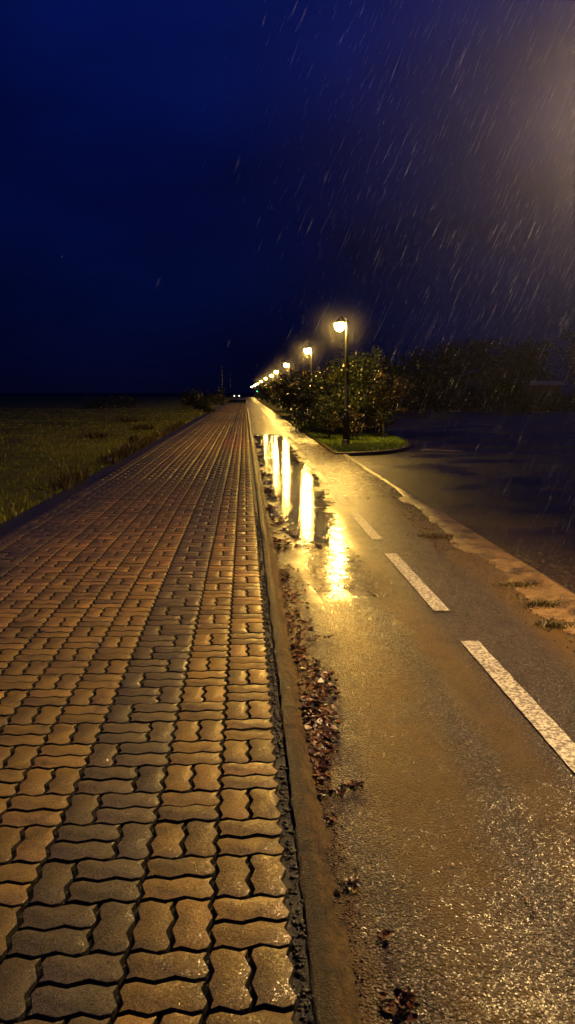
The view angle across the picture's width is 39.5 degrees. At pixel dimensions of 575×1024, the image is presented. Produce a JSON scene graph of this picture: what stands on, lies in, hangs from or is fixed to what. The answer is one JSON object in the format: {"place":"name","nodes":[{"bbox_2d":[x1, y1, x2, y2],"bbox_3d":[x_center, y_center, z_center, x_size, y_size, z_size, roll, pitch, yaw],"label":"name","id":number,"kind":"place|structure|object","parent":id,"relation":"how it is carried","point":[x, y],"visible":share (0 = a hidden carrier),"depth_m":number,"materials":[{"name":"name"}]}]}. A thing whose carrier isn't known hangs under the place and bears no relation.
{"place":"outdoors","nodes":[
{"label":"outdoors","id":0,"kind":"place"},
{"bbox_2d":[0,397,234,523],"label":"field","id":1,"kind":"structure","parent":0,"point":[56,403],"depth_m":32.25,"materials":[{"name":"green plant"}]},
{"bbox_2d":[1,419,185,524],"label":"edge weeds","id":2,"kind":"object","parent":1,"relation":"on","point":[117,455],"visible":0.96,"depth_m":17.48,"materials":[{"name":"green plant"}]},
{"bbox_2d":[73,430,123,438],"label":"grass tuft","id":3,"kind":"object","parent":1,"relation":"on","point":[98,434],"visible":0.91,"depth_m":28.49,"materials":[{"name":"green plant"}]},
{"bbox_2d":[83,394,139,407],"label":"bush","id":4,"kind":"object","parent":1,"relation":"on","point":[116,402],"visible":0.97,"depth_m":77.94,"materials":[{"name":"green plant"}]},
{"bbox_2d":[105,414,150,421],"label":"grass tuft","id":5,"kind":"object","parent":1,"relation":"on","point":[129,419],"visible":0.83,"depth_m":43.16,"materials":[{"name":"green plant"}]},
{"bbox_2d":[127,432,139,443],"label":"grass tuft","id":6,"kind":"object","parent":1,"relation":"on","point":[135,438],"visible":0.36,"depth_m":23.67,"materials":[{"name":"green plant"}]},
{"bbox_2d":[132,422,156,429],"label":"grass tuft","id":7,"kind":"object","parent":1,"relation":"on","point":[144,427],"visible":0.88,"depth_m":32.49,"materials":[{"name":"green plant"}]},
{"bbox_2d":[176,386,209,408],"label":"bush","id":8,"kind":"object","parent":1,"relation":"on","point":[191,398],"visible":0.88,"depth_m":72.43,"materials":[{"name":"green plant"}]},
{"bbox_2d":[193,397,214,411],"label":"bush","id":9,"kind":"object","parent":1,"relation":"on","point":[202,403],"visible":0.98,"depth_m":61.08,"materials":[{"name":"green plant"}]},
{"bbox_2d":[205,387,225,404],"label":"bush","id":10,"kind":"object","parent":1,"relation":"on","point":[217,398],"visible":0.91,"depth_m":98.35,"materials":[{"name":"green plant"}]},
{"bbox_2d":[0,403,297,1023],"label":"pavement","id":11,"kind":"structure","parent":0,"point":[52,559],"depth_m":3.41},
{"bbox_2d":[0,405,313,1023],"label":"pavement bedding","id":12,"kind":"object","parent":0,"point":[21,519],"visible":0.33,"depth_m":3.19,"materials":[{"name":"soil"}]},
{"bbox_2d":[255,513,313,1023],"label":"joint gravel","id":13,"kind":"structure","parent":12,"relation":"on","point":[301,958],"depth_m":2.72,"materials":[{"name":"grey gravel"}]},
{"bbox_2d":[0,393,574,411],"bbox_3d":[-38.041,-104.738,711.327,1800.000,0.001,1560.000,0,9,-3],"label":"ground","id":14,"kind":"structure","parent":0,"point":[569,395],"depth_m":448.38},
{"bbox_2d":[364,347,411,370],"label":"tree","id":15,"kind":"object","parent":14,"relation":"on","point":[388,358],"visible":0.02,"depth_m":80.60,"materials":[{"name":"green plant"}]},
{"bbox_2d":[366,358,413,400],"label":"tree","id":16,"kind":"object","parent":14,"relation":"on","point":[388,370],"visible":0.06,"depth_m":64.82,"materials":[{"name":"green plant"}]},
{"bbox_2d":[403,339,481,411],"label":"tree","id":17,"kind":"object","parent":14,"relation":"on","point":[413,360],"visible":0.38,"depth_m":73.10,"materials":[{"name":"green plant"}]},
{"bbox_2d":[439,340,498,378],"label":"tree","id":18,"kind":"object","parent":14,"relation":"on","point":[467,354],"visible":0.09,"depth_m":90.48,"materials":[{"name":"green plant"}]},
{"bbox_2d":[449,369,497,411],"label":"house","id":19,"kind":"structure","parent":14,"relation":"on","point":[471,386],"depth_m":71.22,"materials":[{"name":"grey wood"}]},
{"bbox_2d":[466,385,475,397],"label":"window","id":20,"kind":"structure","parent":19,"relation":"in","point":[471,389],"depth_m":71.12,"materials":[{"name":"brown wood"}]},
{"bbox_2d":[476,389,483,411],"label":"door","id":21,"kind":"structure","parent":19,"relation":"in","point":[479,393],"depth_m":71.22,"materials":[{"name":"brown wood"}]},
{"bbox_2d":[435,335,523,404],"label":"tree","id":22,"kind":"object","parent":14,"relation":"on","point":[480,353],"visible":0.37,"depth_m":77.50,"materials":[{"name":"green plant"}]},
{"bbox_2d":[393,390,574,410],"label":"hedge","id":23,"kind":"object","parent":14,"relation":"on","point":[530,401],"visible":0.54,"depth_m":67.74,"materials":[{"name":"green plant"}]},
{"bbox_2d":[485,335,568,395],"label":"tree","id":24,"kind":"object","parent":14,"relation":"on","point":[528,366],"visible":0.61,"depth_m":76.83,"materials":[{"name":"green plant"}]},
{"bbox_2d":[507,381,563,411],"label":"shed","id":25,"kind":"structure","parent":14,"relation":"on","point":[539,387],"depth_m":69.07,"materials":[{"name":"grey wood"}]},
{"bbox_2d":[525,390,536,411],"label":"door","id":26,"kind":"structure","parent":25,"relation":"in","point":[534,391],"depth_m":69.05,"materials":[{"name":"brown wood"}]},
{"bbox_2d":[550,327,574,392],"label":"tree","id":27,"kind":"object","parent":14,"relation":"on","point":[569,365],"visible":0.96,"depth_m":72.65,"materials":[{"name":"green plant"}]},
{"bbox_2d":[0,0,574,392],"label":"sky","id":28,"kind":"structure","parent":0,"point":[164,99],"materials":[{"name":"blue"}]},
{"bbox_2d":[18,1,574,714],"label":"rain","id":29,"kind":"object","parent":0,"point":[470,315],"visible":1,"depth_m":6.69,"materials":[{"name":"grey"}]},
{"bbox_2d":[231,397,420,399],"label":"road","id":30,"kind":"structure","parent":0,"point":[244,398],"depth_m":202.86,"materials":[{"name":"grey asphalt"}]},
{"bbox_2d":[246,400,574,1023],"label":"cycle path","id":31,"kind":"structure","parent":0,"point":[471,940],"depth_m":3.44,"materials":[{"name":"grey asphalt"}]},
{"bbox_2d":[255,434,346,547],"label":"puddle","id":32,"kind":"object","parent":31,"relation":"on","point":[298,504],"visible":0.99,"depth_m":12.50,"materials":[{"name":"liquid"}]},
{"bbox_2d":[246,402,363,1023],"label":"kerb","id":33,"kind":"structure","parent":31,"relation":"on","point":[333,992],"depth_m":2.80,"materials":[{"name":"stone"}]},
{"bbox_2d":[301,634,332,639],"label":"leaf clump","id":34,"kind":"object","parent":31,"relation":"on","point":[314,636],"visible":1,"depth_m":5.20,"materials":[{"name":"brown plant"}]},
{"bbox_2d":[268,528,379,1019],"bbox_3d":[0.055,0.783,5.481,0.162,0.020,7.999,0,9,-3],"label":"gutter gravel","id":35,"kind":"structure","parent":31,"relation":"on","point":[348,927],"depth_m":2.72,"materials":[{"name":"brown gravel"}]},
{"bbox_2d":[313,671,336,678],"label":"leaf clump","id":36,"kind":"object","parent":31,"relation":"on","point":[326,674],"visible":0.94,"depth_m":4.51,"materials":[{"name":"brown plant"}]},
{"bbox_2d":[324,812,338,825],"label":"leaf clump","id":37,"kind":"object","parent":31,"relation":"on","point":[334,817],"visible":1,"depth_m":2.98,"materials":[{"name":"brown plant"}]},
{"bbox_2d":[321,784,345,795],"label":"leaf clump","id":38,"kind":"object","parent":31,"relation":"on","point":[340,789],"visible":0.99,"depth_m":3.20,"materials":[{"name":"brown plant"}]},
{"bbox_2d":[337,876,363,892],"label":"leaf clump","id":39,"kind":"object","parent":31,"relation":"on","point":[351,883],"visible":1,"depth_m":2.58,"materials":[{"name":"brown plant"}]},
{"bbox_2d":[343,780,366,787],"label":"leaf clump","id":40,"kind":"object","parent":31,"relation":"on","point":[351,784],"visible":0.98,"depth_m":3.25,"materials":[{"name":"brown plant"}]},
{"bbox_2d":[254,436,534,941],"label":"fallen leaves","id":41,"kind":"object","parent":31,"relation":"on","point":[319,760],"depth_m":4.12,"materials":[{"name":"brown plant"}]},
{"bbox_2d":[377,985,421,1021],"bbox_3d":[0.288,1.279,2.090,0.117,0.030,0.128,3,9,18],"label":"leaf clump","id":42,"kind":"object","parent":31,"relation":"on","point":[405,998],"visible":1,"depth_m":2.09,"materials":[{"name":"brown plant"}]},
{"bbox_2d":[253,401,574,772],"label":"road markings","id":43,"kind":"object","parent":31,"relation":"on","point":[555,736],"visible":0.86,"depth_m":4.56,"materials":[{"name":"white paint"}]},
{"bbox_2d":[407,532,456,538],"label":"weed tuft","id":44,"kind":"object","parent":31,"relation":"on","point":[433,535],"visible":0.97,"depth_m":8.88,"materials":[{"name":"green plant"}]},
{"bbox_2d":[257,400,572,631],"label":"verge","id":45,"kind":"structure","parent":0,"point":[276,410],"depth_m":30.31,"materials":[{"name":"green plant"}]},
{"bbox_2d":[253,382,271,399],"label":"tree","id":46,"kind":"object","parent":45,"relation":"on","point":[258,395],"visible":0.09,"depth_m":150.34,"materials":[{"name":"green plant"}]},
{"bbox_2d":[256,381,272,400],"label":"tree","id":47,"kind":"object","parent":45,"relation":"on","point":[260,391],"visible":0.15,"depth_m":126.40,"materials":[{"name":"green plant"}]},
{"bbox_2d":[258,380,282,403],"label":"tree","id":48,"kind":"object","parent":45,"relation":"on","point":[267,397],"visible":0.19,"depth_m":106.74,"materials":[{"name":"green plant"}]},
{"bbox_2d":[262,379,284,398],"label":"tree","id":49,"kind":"object","parent":45,"relation":"on","point":[269,387],"visible":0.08,"depth_m":91.03,"materials":[{"name":"green plant"}]},
{"bbox_2d":[267,378,285,406],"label":"tree","id":50,"kind":"object","parent":45,"relation":"on","point":[271,388],"visible":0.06,"depth_m":78.77,"materials":[{"name":"green plant"}]},
{"bbox_2d":[267,376,288,406],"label":"tree","id":51,"kind":"object","parent":45,"relation":"on","point":[275,386],"visible":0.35,"depth_m":68.35,"materials":[{"name":"green plant"}]},
{"bbox_2d":[272,381,294,412],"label":"shrub","id":52,"kind":"object","parent":45,"relation":"on","point":[283,408],"visible":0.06,"depth_m":59.58,"materials":[{"name":"green plant"}]},
{"bbox_2d":[284,361,290,413],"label":"street lamp","id":53,"kind":"object","parent":45,"relation":"on","point":[286,363],"visible":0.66,"depth_m":56.68,"materials":[{"name":"black paint"}]},
{"bbox_2d":[273,371,301,408],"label":"tree","id":54,"kind":"object","parent":45,"relation":"on","point":[283,400],"visible":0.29,"depth_m":52.67,"materials":[{"name":"green plant"}]},
{"bbox_2d":[285,369,309,406],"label":"tree","id":55,"kind":"object","parent":45,"relation":"on","point":[294,376],"visible":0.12,"depth_m":45.54,"materials":[{"name":"green plant"}]},
{"bbox_2d":[287,370,324,421],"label":"shrub","id":56,"kind":"object","parent":45,"relation":"on","point":[289,385],"visible":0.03,"depth_m":40.01,"materials":[{"name":"green plant"}]},
{"bbox_2d":[304,344,312,376],"bbox_3d":[1.026,-5.861,37.040,0.506,3.724,0.300,0,9,1],"label":"street lamp","id":57,"kind":"object","parent":45,"relation":"on","point":[307,349],"visible":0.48,"depth_m":36.76,"materials":[{"name":"black paint"}]},
{"bbox_2d":[289,378,331,427],"bbox_3d":[1.182,-4.715,34.806,2.229,2.251,2.358,-6,11,-36],"label":"shrub","id":58,"kind":"object","parent":45,"relation":"on","point":[300,401],"visible":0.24,"depth_m":34.61,"materials":[{"name":"green plant"}]},
{"bbox_2d":[308,393,340,439],"bbox_3d":[1.216,-3.096,26.200,1.072,1.588,1.340,0,9,-3],"label":"shrub","id":59,"kind":"object","parent":45,"relation":"on","point":[325,408],"visible":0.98,"depth_m":25.87,"materials":[{"name":"green plant"}]},
{"bbox_2d":[289,366,362,434],"bbox_3d":[1.510,-4.189,30.048,2.722,2.610,2.526,-6,11,-36],"label":"shrub","id":60,"kind":"object","parent":45,"relation":"on","point":[316,388],"visible":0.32,"depth_m":29.68,"materials":[{"name":"green plant"}]},
{"bbox_2d":[335,316,350,445],"bbox_3d":[1.617,-3.809,23.356,0.506,3.724,0.300,-1,9,-6],"label":"street lamp","id":61,"kind":"object","parent":45,"relation":"on","point":[339,322],"visible":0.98,"depth_m":23.35,"materials":[{"name":"black paint"}]},
{"bbox_2d":[300,350,389,412],"bbox_3d":[2.534,-5.260,34.266,4.021,3.483,3.332,0,9,-3],"label":"tree","id":62,"kind":"object","parent":45,"relation":"on","point":[334,363],"visible":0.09,"depth_m":34.11,"materials":[{"name":"green plant"}]},
{"bbox_2d":[330,408,365,439],"bbox_3d":[1.945,-2.781,25.658,1.197,1.119,1.069,0,9,-3],"label":"shrub","id":63,"kind":"object","parent":45,"relation":"on","point":[353,418],"visible":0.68,"depth_m":25.59,"materials":[{"name":"brown plant"}]},
{"bbox_2d":[296,422,405,451],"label":"verge grass","id":64,"kind":"structure","parent":45,"relation":"on","point":[362,436],"depth_m":25.38,"materials":[{"name":"green plant"}]},
{"bbox_2d":[313,344,400,436],"bbox_3d":[2.267,-4.091,27.383,2.769,3.223,3.381,8,12,44],"label":"shrub","id":65,"kind":"object","parent":45,"relation":"on","point":[358,368],"visible":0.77,"depth_m":26.94,"materials":[{"name":"green plant"}]},
{"bbox_2d":[358,372,413,432],"bbox_3d":[3.616,-4.315,30.516,2.330,2.743,2.308,-8,12,-44],"label":"shrub","id":66,"kind":"object","parent":45,"relation":"on","point":[404,402],"visible":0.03,"depth_m":30.59,"materials":[{"name":"green plant"}]},
{"bbox_2d":[355,368,419,437],"bbox_3d":[3.244,-3.690,27.344,2.344,2.412,1.965,6,11,37],"label":"shrub","id":67,"kind":"object","parent":45,"relation":"on","point":[400,391],"visible":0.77,"depth_m":27.23,"materials":[{"name":"green plant"}]},
{"bbox_2d":[339,457,574,656],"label":"edge gravel","id":68,"kind":"structure","parent":0,"point":[467,551],"depth_m":7.79,"materials":[{"name":"gravel"}]},
{"bbox_2d":[340,411,574,592],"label":"road","id":69,"kind":"structure","parent":0,"point":[525,492],"depth_m":15.96,"materials":[{"name":"grey asphalt"}]},
{"bbox_2d":[334,429,412,455],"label":"verge kerb","id":70,"kind":"structure","parent":69,"relation":"on","point":[388,451],"depth_m":21.22,"materials":[{"name":"concrete"}]},
{"bbox_2d":[389,360,464,414],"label":"tree","id":71,"kind":"object","parent":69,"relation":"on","point":[426,379],"visible":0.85,"depth_m":57.03,"materials":[{"name":"green plant"}]},
{"bbox_2d":[343,454,574,633],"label":"concrete edging","id":72,"kind":"object","parent":69,"relation":"on","point":[469,540],"visible":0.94,"depth_m":7.47,"materials":[{"name":"grey concrete"}]},
{"bbox_2d":[493,577,558,588],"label":"weed tuft","id":73,"kind":"object","parent":72,"relation":"on","point":[518,583],"visible":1,"depth_m":6.63,"materials":[{"name":"green plant"}]},
{"bbox_2d":[518,596,569,608],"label":"weed tuft","id":74,"kind":"object","parent":72,"relation":"on","point":[546,603],"visible":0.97,"depth_m":5.98,"materials":[{"name":"green plant"}]},
{"bbox_2d":[523,615,574,629],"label":"weed tuft","id":75,"kind":"object","parent":72,"relation":"on","point":[550,622],"visible":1,"depth_m":5.49,"materials":[{"name":"green plant"}]},
{"bbox_2d":[477,356,532,411],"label":"tree","id":76,"kind":"object","parent":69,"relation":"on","point":[499,378],"visible":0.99,"depth_m":63.30,"materials":[{"name":"green plant"}]}
]}

